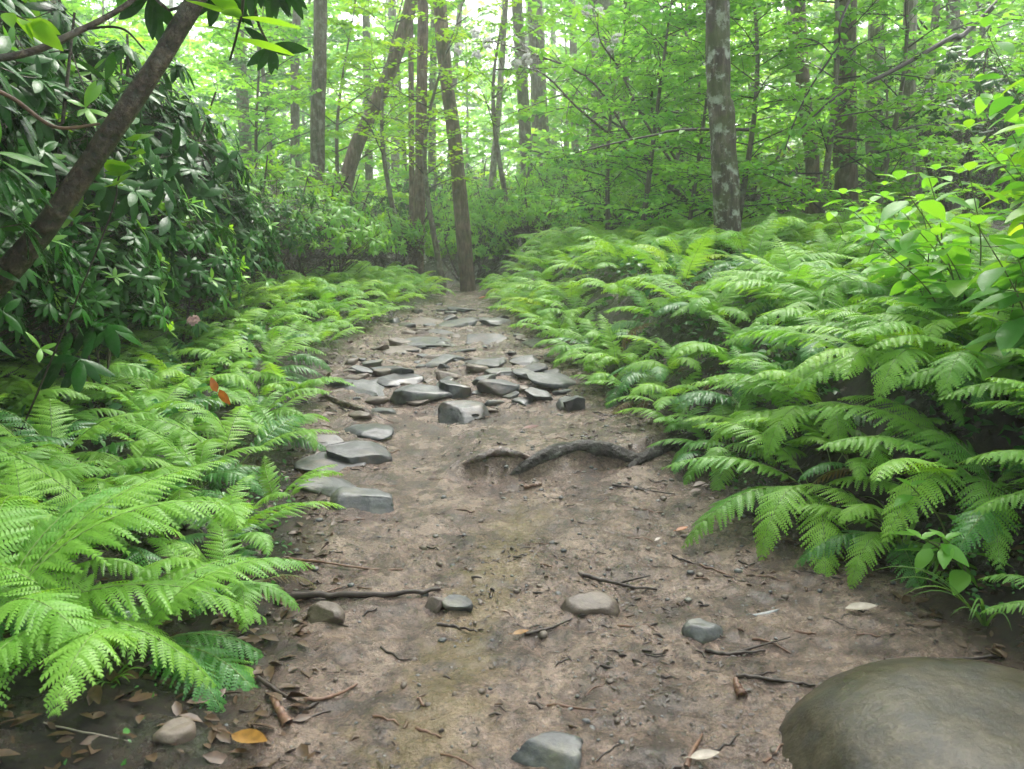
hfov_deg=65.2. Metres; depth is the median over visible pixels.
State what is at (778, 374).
fern
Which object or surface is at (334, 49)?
understory tree
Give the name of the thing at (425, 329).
stone
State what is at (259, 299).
fern
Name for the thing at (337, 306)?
fern
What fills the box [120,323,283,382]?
fern
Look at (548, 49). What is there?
understory tree
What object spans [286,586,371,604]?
stick
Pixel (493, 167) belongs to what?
tree
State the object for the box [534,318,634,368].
fern
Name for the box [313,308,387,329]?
fern
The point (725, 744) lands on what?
twig
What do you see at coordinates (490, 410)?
stone
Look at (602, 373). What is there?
fern
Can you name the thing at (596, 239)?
fern
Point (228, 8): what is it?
leafy twig
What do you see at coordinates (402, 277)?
fern
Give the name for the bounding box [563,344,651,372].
fern
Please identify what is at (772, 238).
fern
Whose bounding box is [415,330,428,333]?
stone
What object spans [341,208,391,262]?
shrub
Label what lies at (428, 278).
fern
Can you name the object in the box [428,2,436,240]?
tree
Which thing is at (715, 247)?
fern
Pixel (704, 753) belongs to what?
fallen leaf
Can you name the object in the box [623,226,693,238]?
fern
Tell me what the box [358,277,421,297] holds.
fern
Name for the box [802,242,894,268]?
fern
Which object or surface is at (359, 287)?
fern
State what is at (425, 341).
rock
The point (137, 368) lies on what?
fern
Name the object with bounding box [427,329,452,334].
rock
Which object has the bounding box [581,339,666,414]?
fern
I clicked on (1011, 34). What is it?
understory tree
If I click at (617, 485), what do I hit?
stick
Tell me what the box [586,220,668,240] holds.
fern
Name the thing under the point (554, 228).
fern
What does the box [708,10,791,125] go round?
understory tree
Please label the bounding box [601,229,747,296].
fern
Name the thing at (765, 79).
understory tree
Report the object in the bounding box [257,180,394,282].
rhododendron bush
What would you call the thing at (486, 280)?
fern
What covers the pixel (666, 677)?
twig
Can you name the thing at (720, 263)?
fern
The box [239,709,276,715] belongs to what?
twig
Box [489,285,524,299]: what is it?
fern
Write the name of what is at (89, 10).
understory tree
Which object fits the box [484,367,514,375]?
rock
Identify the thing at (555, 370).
stone
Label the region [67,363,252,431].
fern
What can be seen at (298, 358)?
fern
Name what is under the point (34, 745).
ground
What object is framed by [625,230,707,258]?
fern
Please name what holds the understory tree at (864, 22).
on the ground at (34, 745)
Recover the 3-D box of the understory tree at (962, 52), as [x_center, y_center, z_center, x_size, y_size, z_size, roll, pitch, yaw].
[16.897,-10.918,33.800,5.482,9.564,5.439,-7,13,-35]
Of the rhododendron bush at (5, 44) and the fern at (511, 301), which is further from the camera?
the fern at (511, 301)
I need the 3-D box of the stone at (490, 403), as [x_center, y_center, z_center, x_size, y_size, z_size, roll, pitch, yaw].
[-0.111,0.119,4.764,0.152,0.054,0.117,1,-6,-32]
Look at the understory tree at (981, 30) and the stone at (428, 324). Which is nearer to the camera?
the stone at (428, 324)
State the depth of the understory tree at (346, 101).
40.01 m
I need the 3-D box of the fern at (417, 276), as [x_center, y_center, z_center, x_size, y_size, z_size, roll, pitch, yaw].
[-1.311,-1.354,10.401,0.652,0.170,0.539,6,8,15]
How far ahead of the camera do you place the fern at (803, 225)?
6.47 m
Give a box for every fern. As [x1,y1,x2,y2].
[0,335,111,399]
[0,342,59,373]
[0,350,165,436]
[0,363,135,444]
[0,377,84,417]
[0,384,102,451]
[0,394,65,472]
[0,397,162,490]
[0,416,87,477]
[0,429,201,503]
[0,441,45,496]
[0,446,130,573]
[0,446,247,577]
[0,457,185,590]
[0,468,266,707]
[0,538,79,649]
[0,556,261,717]
[0,558,82,653]
[7,335,104,376]
[17,345,186,384]
[31,323,102,355]
[39,328,155,362]
[51,346,208,417]
[62,310,180,359]
[62,389,268,463]
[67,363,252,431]
[85,381,236,444]
[96,474,344,556]
[105,320,223,372]
[105,400,336,495]
[112,339,257,396]
[116,421,280,530]
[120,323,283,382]
[125,298,227,345]
[130,302,208,329]
[130,518,316,632]
[136,322,251,351]
[143,557,315,685]
[167,331,322,388]
[172,287,251,322]
[172,293,266,316]
[175,308,268,339]
[182,386,331,431]
[184,456,342,530]
[186,285,303,307]
[191,294,295,323]
[198,405,329,451]
[206,369,303,412]
[207,329,330,371]
[221,294,313,336]
[222,281,283,304]
[227,273,323,293]
[231,320,324,350]
[236,302,321,329]
[239,361,353,401]
[240,290,335,313]
[246,277,329,308]
[255,271,341,292]
[276,263,366,276]
[277,267,352,282]
[279,270,341,300]
[279,290,379,319]
[283,280,368,300]
[283,316,355,338]
[285,272,354,285]
[287,320,364,347]
[304,278,391,299]
[312,258,383,273]
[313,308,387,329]
[317,261,370,281]
[318,274,389,289]
[323,261,397,284]
[324,280,389,300]
[331,301,392,319]
[343,299,415,317]
[346,259,413,281]
[349,266,407,279]
[354,275,420,294]
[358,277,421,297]
[364,287,427,306]
[366,265,421,285]
[377,261,417,272]
[384,277,437,292]
[398,274,441,288]
[400,274,432,281]
[402,278,454,296]
[412,273,445,291]
[476,275,525,285]
[478,276,515,290]
[479,271,527,291]
[480,280,527,290]
[484,292,534,311]
[485,273,536,293]
[485,281,536,298]
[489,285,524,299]
[489,299,561,322]
[492,282,558,303]
[497,296,532,303]
[498,296,552,310]
[500,260,534,269]
[502,248,533,266]
[502,287,570,313]
[504,268,568,283]
[504,274,590,294]
[507,307,591,337]
[509,255,562,269]
[510,307,565,319]
[513,251,545,265]
[514,227,591,242]
[515,235,568,264]
[516,229,569,246]
[519,308,567,329]
[525,242,567,265]
[530,293,604,323]
[530,308,601,344]
[532,279,597,303]
[533,224,626,241]
[533,333,627,358]
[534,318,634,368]
[540,232,623,263]
[540,250,637,276]
[541,250,601,271]
[549,236,637,254]
[552,313,666,370]
[561,226,683,265]
[561,227,623,241]
[562,226,634,259]
[562,232,634,254]
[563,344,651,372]
[564,229,692,261]
[565,236,677,273]
[569,359,655,408]
[571,219,629,234]
[572,273,661,302]
[573,223,655,238]
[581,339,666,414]
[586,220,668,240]
[597,280,729,352]
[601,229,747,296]
[605,371,712,410]
[607,335,705,392]
[608,218,692,238]
[610,228,713,254]
[613,226,684,240]
[615,394,741,434]
[618,244,734,275]
[622,231,732,275]
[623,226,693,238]
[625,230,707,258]
[626,271,752,321]
[636,274,788,330]
[637,231,751,254]
[644,226,686,236]
[646,375,783,473]
[655,212,743,230]
[660,219,710,226]
[662,422,922,576]
[663,308,834,401]
[663,414,741,490]
[667,224,759,257]
[668,210,711,233]
[669,345,820,440]
[676,212,805,285]
[680,216,819,256]
[680,220,752,229]
[685,216,815,258]
[685,410,867,462]
[686,359,874,457]
[695,253,889,335]
[696,236,884,325]
[703,250,851,293]
[703,356,850,435]
[705,215,772,231]
[710,254,861,291]
[719,278,903,362]
[726,278,1023,426]
[731,264,889,315]
[737,228,806,252]
[738,401,951,489]
[742,213,851,244]
[742,216,786,227]
[744,215,784,238]
[745,201,856,236]
[747,215,883,239]
[748,282,924,367]
[749,246,944,313]
[750,221,854,248]
[757,227,924,276]
[763,220,891,258]
[767,265,1023,359]
[767,483,951,588]
[773,207,884,235]
[775,309,1023,414]
[792,218,922,244]
[794,205,856,238]
[797,395,1023,569]
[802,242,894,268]
[806,245,1023,352]
[815,251,1010,345]
[823,199,919,240]
[824,218,988,271]
[829,207,992,250]
[841,210,990,247]
[841,284,1021,388]
[845,249,995,285]
[865,299,1023,400]
[866,240,1023,314]
[870,425,1023,554]
[871,245,976,296]
[873,230,1006,262]
[875,208,1000,233]
[877,208,1020,252]
[888,300,1009,351]
[899,248,1023,329]
[902,348,1023,400]
[910,225,1022,242]
[943,286,1023,356]
[956,449,1023,514]
[964,377,1023,474]
[966,224,1023,253]
[977,254,1004,262]
[978,573,1023,614]
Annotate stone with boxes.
[152,717,195,745]
[307,601,344,623]
[326,381,352,386]
[343,368,355,371]
[345,357,358,364]
[345,374,363,379]
[348,410,371,419]
[357,373,369,377]
[362,359,382,366]
[365,396,388,404]
[370,345,388,349]
[371,408,395,413]
[373,368,391,376]
[384,317,399,322]
[385,360,405,362]
[388,337,412,345]
[389,367,413,373]
[398,322,415,327]
[401,330,415,333]
[405,399,429,404]
[411,309,422,313]
[413,328,430,330]
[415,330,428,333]
[416,354,427,357]
[422,354,442,358]
[423,323,436,325]
[423,378,432,382]
[425,596,444,612]
[427,341,445,347]
[436,371,460,379]
[436,376,455,385]
[438,364,449,367]
[442,594,472,611]
[443,314,457,320]
[444,311,457,313]
[453,348,475,352]
[466,363,488,372]
[484,370,501,375]
[484,400,503,406]
[488,408,498,412]
[502,391,518,398]
[511,397,532,405]
[511,731,582,768]
[515,335,526,339]
[521,338,544,347]
[523,363,547,371]
[535,343,547,347]
[542,368,560,372]
[544,358,559,363]
[552,389,571,395]
[556,396,570,410]
[560,591,619,616]
[682,618,722,643]
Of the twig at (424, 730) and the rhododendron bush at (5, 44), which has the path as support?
the twig at (424, 730)
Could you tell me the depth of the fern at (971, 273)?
3.22 m
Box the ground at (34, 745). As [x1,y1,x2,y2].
[0,209,1023,768]
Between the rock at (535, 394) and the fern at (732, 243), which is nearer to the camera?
the rock at (535, 394)
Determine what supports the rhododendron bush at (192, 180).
on the ground at (34, 745)
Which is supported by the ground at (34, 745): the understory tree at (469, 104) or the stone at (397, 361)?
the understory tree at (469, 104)
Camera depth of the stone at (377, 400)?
4.78 m
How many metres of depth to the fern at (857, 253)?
5.11 m
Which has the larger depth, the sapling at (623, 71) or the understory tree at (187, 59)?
the understory tree at (187, 59)
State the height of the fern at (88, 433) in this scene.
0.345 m
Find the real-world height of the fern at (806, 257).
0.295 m
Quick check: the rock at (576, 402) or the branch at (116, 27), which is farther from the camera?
the rock at (576, 402)
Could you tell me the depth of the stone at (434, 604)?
2.22 m
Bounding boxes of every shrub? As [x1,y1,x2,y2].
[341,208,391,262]
[362,189,408,261]
[376,164,474,258]
[425,165,517,245]
[437,158,518,240]
[502,152,613,247]
[524,151,642,229]
[610,125,710,217]
[672,128,792,204]
[704,108,865,213]
[791,131,925,211]
[859,170,932,205]
[925,107,1020,210]
[945,127,1023,208]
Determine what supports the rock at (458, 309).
on the path
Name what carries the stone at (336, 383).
on the path
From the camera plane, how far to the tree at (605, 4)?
20.62 m
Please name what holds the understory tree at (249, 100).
on the ground at (34, 745)
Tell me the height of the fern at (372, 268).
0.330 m
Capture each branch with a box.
[0,0,136,61]
[0,90,99,129]
[74,25,145,50]
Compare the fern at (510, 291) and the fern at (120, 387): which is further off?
the fern at (510, 291)
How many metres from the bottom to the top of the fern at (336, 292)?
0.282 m
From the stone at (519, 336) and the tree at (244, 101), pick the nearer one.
the stone at (519, 336)
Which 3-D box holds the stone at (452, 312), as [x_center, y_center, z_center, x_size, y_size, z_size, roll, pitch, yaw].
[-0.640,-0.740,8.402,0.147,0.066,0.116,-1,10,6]
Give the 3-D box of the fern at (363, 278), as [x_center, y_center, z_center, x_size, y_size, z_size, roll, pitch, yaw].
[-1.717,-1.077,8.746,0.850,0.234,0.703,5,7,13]
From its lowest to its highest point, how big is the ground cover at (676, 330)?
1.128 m
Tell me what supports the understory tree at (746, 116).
on the ground at (34, 745)
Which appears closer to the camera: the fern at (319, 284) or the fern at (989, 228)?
the fern at (989, 228)
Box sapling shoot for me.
[19,134,152,435]
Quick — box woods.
[61,0,1019,232]
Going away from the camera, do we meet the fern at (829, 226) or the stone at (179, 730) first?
the stone at (179, 730)
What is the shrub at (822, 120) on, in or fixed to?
on the ground at (34, 745)
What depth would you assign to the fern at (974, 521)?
2.36 m
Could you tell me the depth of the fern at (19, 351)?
4.25 m
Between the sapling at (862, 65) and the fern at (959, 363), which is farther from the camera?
the sapling at (862, 65)
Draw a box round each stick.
[4,710,128,741]
[255,675,299,702]
[284,557,402,570]
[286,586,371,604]
[291,587,440,598]
[303,683,357,702]
[437,622,476,632]
[524,618,572,635]
[583,573,656,589]
[612,484,674,493]
[671,554,707,565]
[683,733,703,766]
[704,637,790,655]
[736,673,814,686]
[884,655,1000,659]
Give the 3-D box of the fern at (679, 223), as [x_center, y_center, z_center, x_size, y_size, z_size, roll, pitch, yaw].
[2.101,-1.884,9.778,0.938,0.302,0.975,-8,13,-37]
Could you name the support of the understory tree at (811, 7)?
on the ground at (34, 745)
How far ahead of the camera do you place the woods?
50.85 m
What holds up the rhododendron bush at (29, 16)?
on the ground at (34, 745)
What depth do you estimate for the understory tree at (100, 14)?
36.65 m
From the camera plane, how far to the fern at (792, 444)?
3.06 m
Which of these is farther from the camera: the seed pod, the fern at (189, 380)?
the fern at (189, 380)
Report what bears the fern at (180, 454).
on the ground at (34, 745)
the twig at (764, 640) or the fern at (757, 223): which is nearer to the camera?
the twig at (764, 640)
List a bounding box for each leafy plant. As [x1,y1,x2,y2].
[804,181,899,270]
[823,164,1005,296]
[844,149,986,303]
[855,161,1017,343]
[893,478,1012,595]
[934,215,1023,408]
[938,237,1023,405]
[949,119,1023,260]
[962,73,1023,259]
[965,16,1023,219]
[987,52,1023,260]
[992,104,1023,222]
[1003,167,1023,283]
[1008,198,1023,235]
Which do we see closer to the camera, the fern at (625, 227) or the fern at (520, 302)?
the fern at (520, 302)
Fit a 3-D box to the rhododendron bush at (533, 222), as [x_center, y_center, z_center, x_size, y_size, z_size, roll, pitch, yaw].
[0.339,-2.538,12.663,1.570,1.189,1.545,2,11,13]
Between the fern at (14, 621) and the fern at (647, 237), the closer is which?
the fern at (14, 621)
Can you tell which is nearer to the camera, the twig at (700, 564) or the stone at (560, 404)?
the twig at (700, 564)
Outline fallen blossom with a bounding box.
[186,315,199,325]
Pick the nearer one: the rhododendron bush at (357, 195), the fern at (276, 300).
the fern at (276, 300)
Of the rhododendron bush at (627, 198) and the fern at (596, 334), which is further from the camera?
the rhododendron bush at (627, 198)
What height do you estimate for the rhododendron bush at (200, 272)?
1.136 m
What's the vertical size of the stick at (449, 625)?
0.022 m
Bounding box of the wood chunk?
[523,483,541,488]
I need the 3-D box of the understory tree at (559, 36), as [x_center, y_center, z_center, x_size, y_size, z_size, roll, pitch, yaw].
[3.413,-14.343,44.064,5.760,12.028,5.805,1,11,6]
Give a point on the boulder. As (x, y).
(926, 713)
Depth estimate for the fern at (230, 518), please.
2.50 m
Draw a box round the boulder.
[779,657,1023,768]
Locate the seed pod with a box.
[733,677,747,697]
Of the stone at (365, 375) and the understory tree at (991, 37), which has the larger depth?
the understory tree at (991, 37)
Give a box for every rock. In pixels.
[292,476,355,496]
[293,434,343,447]
[294,451,365,471]
[326,440,392,463]
[329,487,393,513]
[335,378,384,395]
[343,423,393,440]
[348,365,372,373]
[369,366,403,370]
[374,345,422,353]
[376,373,423,386]
[390,384,452,404]
[405,337,455,346]
[411,317,442,324]
[426,354,463,367]
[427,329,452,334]
[438,317,478,327]
[438,400,489,423]
[439,380,471,398]
[447,306,477,311]
[463,358,505,367]
[466,333,508,343]
[471,374,495,384]
[476,379,519,395]
[478,317,510,325]
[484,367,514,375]
[508,355,539,365]
[512,368,533,379]
[518,385,530,392]
[524,387,552,400]
[526,372,575,388]
[563,395,584,410]
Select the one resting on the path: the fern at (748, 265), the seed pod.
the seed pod
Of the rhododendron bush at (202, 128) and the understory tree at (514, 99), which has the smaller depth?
the rhododendron bush at (202, 128)
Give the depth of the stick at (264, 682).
1.79 m
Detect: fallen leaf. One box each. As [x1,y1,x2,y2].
[121,693,156,701]
[228,729,267,742]
[508,629,527,634]
[518,425,538,428]
[674,526,686,530]
[684,749,718,758]
[746,609,778,615]
[838,602,877,609]
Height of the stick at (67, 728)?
0.049 m
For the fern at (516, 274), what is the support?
on the ground at (34, 745)
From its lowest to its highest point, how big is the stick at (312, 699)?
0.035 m
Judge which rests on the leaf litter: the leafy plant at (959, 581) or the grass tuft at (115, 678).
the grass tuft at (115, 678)
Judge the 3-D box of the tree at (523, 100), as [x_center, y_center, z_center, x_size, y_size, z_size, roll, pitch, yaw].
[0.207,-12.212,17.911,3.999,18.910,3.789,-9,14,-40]
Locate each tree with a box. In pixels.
[0,0,307,299]
[42,0,126,54]
[61,0,166,46]
[63,0,193,106]
[75,0,135,69]
[75,0,190,99]
[78,8,190,62]
[82,0,247,150]
[130,11,238,142]
[162,35,218,107]
[166,1,352,263]
[183,36,287,177]
[190,0,364,179]
[212,0,402,201]
[216,49,277,161]
[221,111,286,161]
[223,0,356,170]
[231,17,252,271]
[249,0,414,269]
[259,0,356,171]
[271,17,362,178]
[290,9,300,267]
[300,81,384,182]
[303,0,482,256]
[309,0,326,274]
[325,43,401,174]
[326,0,446,190]
[327,0,417,261]
[327,108,375,185]
[349,14,482,189]
[355,0,504,258]
[362,0,373,200]
[388,0,399,184]
[408,25,414,273]
[413,0,427,284]
[427,0,518,188]
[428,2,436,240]
[433,0,474,291]
[437,46,518,190]
[445,2,461,234]
[463,94,519,181]
[471,88,520,175]
[479,0,782,226]
[484,0,507,258]
[501,0,675,225]
[502,0,621,238]
[503,0,637,168]
[511,0,535,250]
[528,0,549,236]
[537,27,647,218]
[544,0,637,152]
[548,56,590,150]
[556,10,621,146]
[569,0,578,155]
[576,1,752,135]
[578,1,674,133]
[584,1,678,135]
[588,0,620,223]
[616,0,820,159]
[638,16,651,131]
[684,0,692,161]
[705,0,742,259]
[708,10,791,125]
[734,0,833,206]
[735,7,833,120]
[737,6,811,122]
[738,53,776,114]
[745,0,926,217]
[749,7,761,119]
[768,0,1023,203]
[769,8,927,188]
[781,0,925,170]
[787,7,799,208]
[793,1,819,213]
[810,0,1023,203]
[819,2,923,208]
[826,5,888,104]
[832,0,858,226]
[865,0,884,207]
[883,0,1023,208]
[885,0,1019,197]
[885,8,941,189]
[898,0,917,203]
[917,26,986,130]
[918,0,1019,135]
[940,0,1021,95]
[943,0,962,210]
[961,21,1023,206]
[989,19,1022,103]
[990,49,1023,207]
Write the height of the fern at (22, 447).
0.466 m
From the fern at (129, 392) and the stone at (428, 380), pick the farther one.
the stone at (428, 380)
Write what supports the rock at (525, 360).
on the path
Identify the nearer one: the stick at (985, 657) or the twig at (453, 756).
the twig at (453, 756)
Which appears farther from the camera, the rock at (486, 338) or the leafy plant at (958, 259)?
the rock at (486, 338)
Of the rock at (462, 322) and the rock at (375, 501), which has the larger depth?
the rock at (462, 322)
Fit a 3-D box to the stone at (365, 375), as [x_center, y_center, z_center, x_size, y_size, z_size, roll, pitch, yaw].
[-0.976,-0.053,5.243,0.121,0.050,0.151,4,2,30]
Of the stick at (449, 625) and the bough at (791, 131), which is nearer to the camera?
the stick at (449, 625)
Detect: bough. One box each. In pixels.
[570,128,748,154]
[779,0,850,153]
[796,0,1000,136]
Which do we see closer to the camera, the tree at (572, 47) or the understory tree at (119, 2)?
the understory tree at (119, 2)
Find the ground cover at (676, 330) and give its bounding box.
[0,228,1023,765]
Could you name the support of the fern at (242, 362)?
on the ground at (34, 745)
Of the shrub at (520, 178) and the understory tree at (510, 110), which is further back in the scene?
the understory tree at (510, 110)
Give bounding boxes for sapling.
[64,30,156,83]
[199,4,324,271]
[310,0,462,273]
[349,0,522,292]
[432,0,581,255]
[453,0,712,223]
[510,0,696,229]
[541,0,761,238]
[583,0,777,219]
[611,0,829,219]
[617,1,784,214]
[619,0,785,228]
[649,0,850,222]
[730,0,987,221]
[777,0,1011,213]
[824,10,963,215]
[930,10,1023,222]
[949,40,1023,133]
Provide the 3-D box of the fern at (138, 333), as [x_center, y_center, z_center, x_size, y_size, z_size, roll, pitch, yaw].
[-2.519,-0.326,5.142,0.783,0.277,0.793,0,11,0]
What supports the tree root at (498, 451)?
on the path
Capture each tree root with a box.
[322,389,384,419]
[461,447,541,464]
[510,429,703,474]
[626,435,680,466]
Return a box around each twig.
[0,10,63,50]
[186,0,299,60]
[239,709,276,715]
[284,710,330,723]
[372,715,399,724]
[380,646,409,660]
[415,726,441,737]
[416,697,424,706]
[440,753,475,768]
[547,703,595,709]
[585,682,604,695]
[595,744,619,761]
[617,623,653,628]
[661,674,678,678]
[699,563,731,575]
[713,733,738,750]
[723,574,748,582]
[752,638,790,652]
[754,671,775,675]
[756,575,785,580]
[763,743,782,762]
[794,629,815,634]
[824,617,855,628]
[856,633,879,636]
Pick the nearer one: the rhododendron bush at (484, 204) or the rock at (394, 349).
the rock at (394, 349)
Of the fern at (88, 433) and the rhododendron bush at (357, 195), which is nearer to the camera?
the fern at (88, 433)
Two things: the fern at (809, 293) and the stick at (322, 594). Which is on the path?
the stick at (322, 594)
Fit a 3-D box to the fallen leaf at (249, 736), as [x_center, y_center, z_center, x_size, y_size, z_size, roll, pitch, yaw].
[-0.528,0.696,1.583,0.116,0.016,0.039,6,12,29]
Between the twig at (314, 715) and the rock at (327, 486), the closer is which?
the twig at (314, 715)
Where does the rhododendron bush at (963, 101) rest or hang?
on the ground at (34, 745)
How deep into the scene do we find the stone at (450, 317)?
7.98 m
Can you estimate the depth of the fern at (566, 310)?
6.32 m
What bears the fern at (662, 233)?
on the ground at (34, 745)
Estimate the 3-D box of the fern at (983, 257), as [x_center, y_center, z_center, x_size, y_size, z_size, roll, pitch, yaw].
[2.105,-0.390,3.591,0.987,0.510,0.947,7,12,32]
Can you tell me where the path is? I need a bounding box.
[242,274,991,768]
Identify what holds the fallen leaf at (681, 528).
on the path
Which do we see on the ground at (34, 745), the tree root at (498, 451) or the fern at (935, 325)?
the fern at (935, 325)
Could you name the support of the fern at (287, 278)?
on the ground at (34, 745)
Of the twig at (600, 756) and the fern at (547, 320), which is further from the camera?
the fern at (547, 320)
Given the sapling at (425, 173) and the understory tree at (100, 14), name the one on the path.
the sapling at (425, 173)
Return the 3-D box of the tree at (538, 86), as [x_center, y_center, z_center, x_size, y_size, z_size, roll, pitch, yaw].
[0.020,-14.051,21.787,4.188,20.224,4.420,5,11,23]
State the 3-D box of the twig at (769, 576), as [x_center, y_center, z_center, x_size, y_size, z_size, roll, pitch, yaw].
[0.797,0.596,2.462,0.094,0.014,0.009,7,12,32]
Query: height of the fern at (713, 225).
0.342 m
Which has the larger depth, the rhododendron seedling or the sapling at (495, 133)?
the sapling at (495, 133)
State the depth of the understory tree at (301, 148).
14.66 m
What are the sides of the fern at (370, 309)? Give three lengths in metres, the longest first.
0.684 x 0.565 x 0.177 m
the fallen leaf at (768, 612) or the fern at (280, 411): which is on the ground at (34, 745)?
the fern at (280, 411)
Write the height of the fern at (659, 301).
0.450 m
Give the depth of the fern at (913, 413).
2.33 m
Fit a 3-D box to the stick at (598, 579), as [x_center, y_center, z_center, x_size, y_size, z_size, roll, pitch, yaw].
[0.327,0.596,2.444,0.219,0.029,0.108,0,11,0]
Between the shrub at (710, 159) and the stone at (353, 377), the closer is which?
the stone at (353, 377)
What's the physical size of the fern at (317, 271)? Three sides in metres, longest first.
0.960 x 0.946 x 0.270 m
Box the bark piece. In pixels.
[269,695,292,727]
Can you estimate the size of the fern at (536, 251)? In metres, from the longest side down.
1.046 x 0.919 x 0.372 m
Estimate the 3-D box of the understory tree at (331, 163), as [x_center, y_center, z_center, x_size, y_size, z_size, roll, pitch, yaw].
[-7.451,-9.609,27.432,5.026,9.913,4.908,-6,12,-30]
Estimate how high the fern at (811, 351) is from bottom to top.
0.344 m
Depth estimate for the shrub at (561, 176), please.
14.96 m
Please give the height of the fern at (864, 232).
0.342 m
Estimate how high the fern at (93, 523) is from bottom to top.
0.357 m
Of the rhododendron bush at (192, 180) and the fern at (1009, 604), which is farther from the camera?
the rhododendron bush at (192, 180)
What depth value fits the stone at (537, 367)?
5.30 m
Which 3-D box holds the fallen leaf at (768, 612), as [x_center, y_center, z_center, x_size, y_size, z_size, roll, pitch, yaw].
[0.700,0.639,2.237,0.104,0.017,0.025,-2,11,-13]
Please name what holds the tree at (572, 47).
on the ground at (34, 745)
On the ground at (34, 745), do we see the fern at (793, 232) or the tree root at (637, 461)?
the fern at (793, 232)
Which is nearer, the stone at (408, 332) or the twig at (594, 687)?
the twig at (594, 687)
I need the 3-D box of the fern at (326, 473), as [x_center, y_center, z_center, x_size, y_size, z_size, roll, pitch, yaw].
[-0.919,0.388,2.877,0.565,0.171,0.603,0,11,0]
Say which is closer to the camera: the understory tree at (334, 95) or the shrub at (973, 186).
the shrub at (973, 186)
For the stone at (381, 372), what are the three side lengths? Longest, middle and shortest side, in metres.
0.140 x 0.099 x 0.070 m
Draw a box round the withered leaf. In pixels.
[210,377,229,404]
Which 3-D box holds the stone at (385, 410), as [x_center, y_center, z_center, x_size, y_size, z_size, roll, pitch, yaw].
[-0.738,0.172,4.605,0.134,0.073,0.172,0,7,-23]
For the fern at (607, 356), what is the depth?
4.98 m
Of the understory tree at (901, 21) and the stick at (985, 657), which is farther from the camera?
the understory tree at (901, 21)
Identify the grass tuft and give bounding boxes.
[75,659,146,686]
[846,496,928,546]
[876,566,1011,629]
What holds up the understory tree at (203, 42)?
on the ground at (34, 745)
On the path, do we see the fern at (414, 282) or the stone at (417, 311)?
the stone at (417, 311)
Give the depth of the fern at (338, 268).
9.47 m
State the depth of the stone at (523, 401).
4.71 m
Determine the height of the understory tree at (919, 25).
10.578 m
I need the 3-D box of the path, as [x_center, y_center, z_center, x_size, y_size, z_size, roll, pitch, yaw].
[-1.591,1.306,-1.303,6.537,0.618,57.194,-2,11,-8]
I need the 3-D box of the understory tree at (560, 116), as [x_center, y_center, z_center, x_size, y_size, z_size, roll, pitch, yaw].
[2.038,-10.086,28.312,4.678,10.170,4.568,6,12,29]
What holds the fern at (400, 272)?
on the ground at (34, 745)
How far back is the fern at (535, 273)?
8.31 m
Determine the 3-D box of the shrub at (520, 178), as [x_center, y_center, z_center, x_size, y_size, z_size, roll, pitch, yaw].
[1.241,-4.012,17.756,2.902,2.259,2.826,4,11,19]
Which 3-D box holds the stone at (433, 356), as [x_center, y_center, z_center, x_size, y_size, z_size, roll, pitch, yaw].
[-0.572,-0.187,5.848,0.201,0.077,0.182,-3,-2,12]
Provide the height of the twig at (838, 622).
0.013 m
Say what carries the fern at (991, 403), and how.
on the ground at (34, 745)
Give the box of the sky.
[82,0,1023,189]
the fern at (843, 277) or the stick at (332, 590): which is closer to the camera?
the stick at (332, 590)
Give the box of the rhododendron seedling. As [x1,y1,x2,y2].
[32,310,141,417]
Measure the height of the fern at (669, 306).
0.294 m
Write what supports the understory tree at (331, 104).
on the ground at (34, 745)
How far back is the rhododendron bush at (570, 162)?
15.62 m
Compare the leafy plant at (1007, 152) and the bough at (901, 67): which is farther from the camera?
the bough at (901, 67)
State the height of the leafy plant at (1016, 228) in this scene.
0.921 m
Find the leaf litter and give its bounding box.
[0,266,1023,768]
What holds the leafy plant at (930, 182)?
on the ground at (34, 745)
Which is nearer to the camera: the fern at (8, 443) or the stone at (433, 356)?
the fern at (8, 443)
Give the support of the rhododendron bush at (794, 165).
on the ground at (34, 745)
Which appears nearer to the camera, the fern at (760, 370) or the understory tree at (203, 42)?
the fern at (760, 370)
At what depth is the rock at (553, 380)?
5.01 m
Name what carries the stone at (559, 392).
on the path
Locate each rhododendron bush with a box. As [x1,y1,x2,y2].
[0,0,67,193]
[0,0,108,146]
[0,12,207,378]
[0,77,54,357]
[0,161,97,377]
[0,187,180,400]
[1,0,111,106]
[2,11,262,326]
[99,189,249,343]
[114,65,248,300]
[179,177,285,326]
[219,174,330,294]
[229,150,368,280]
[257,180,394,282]
[271,174,385,268]
[330,204,434,271]
[424,212,520,281]
[443,176,542,262]
[470,189,540,257]
[484,185,582,255]
[503,163,618,231]
[546,135,663,229]
[601,162,712,224]
[691,119,858,230]
[857,28,1023,214]
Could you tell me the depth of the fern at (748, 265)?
4.78 m
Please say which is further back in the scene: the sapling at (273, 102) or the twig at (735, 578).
the sapling at (273, 102)
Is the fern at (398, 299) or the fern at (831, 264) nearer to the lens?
the fern at (831, 264)
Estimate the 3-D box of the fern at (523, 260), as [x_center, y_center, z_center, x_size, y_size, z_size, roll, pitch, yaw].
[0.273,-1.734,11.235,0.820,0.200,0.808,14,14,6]
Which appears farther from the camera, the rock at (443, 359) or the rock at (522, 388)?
the rock at (443, 359)
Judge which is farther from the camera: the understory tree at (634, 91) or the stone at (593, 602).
the understory tree at (634, 91)
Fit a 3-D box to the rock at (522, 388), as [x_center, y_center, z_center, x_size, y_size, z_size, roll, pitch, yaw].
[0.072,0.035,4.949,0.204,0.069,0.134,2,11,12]
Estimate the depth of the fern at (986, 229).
5.29 m
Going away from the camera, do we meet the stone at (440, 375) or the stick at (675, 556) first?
the stick at (675, 556)
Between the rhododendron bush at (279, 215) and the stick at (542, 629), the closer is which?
the stick at (542, 629)
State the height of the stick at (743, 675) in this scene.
0.017 m

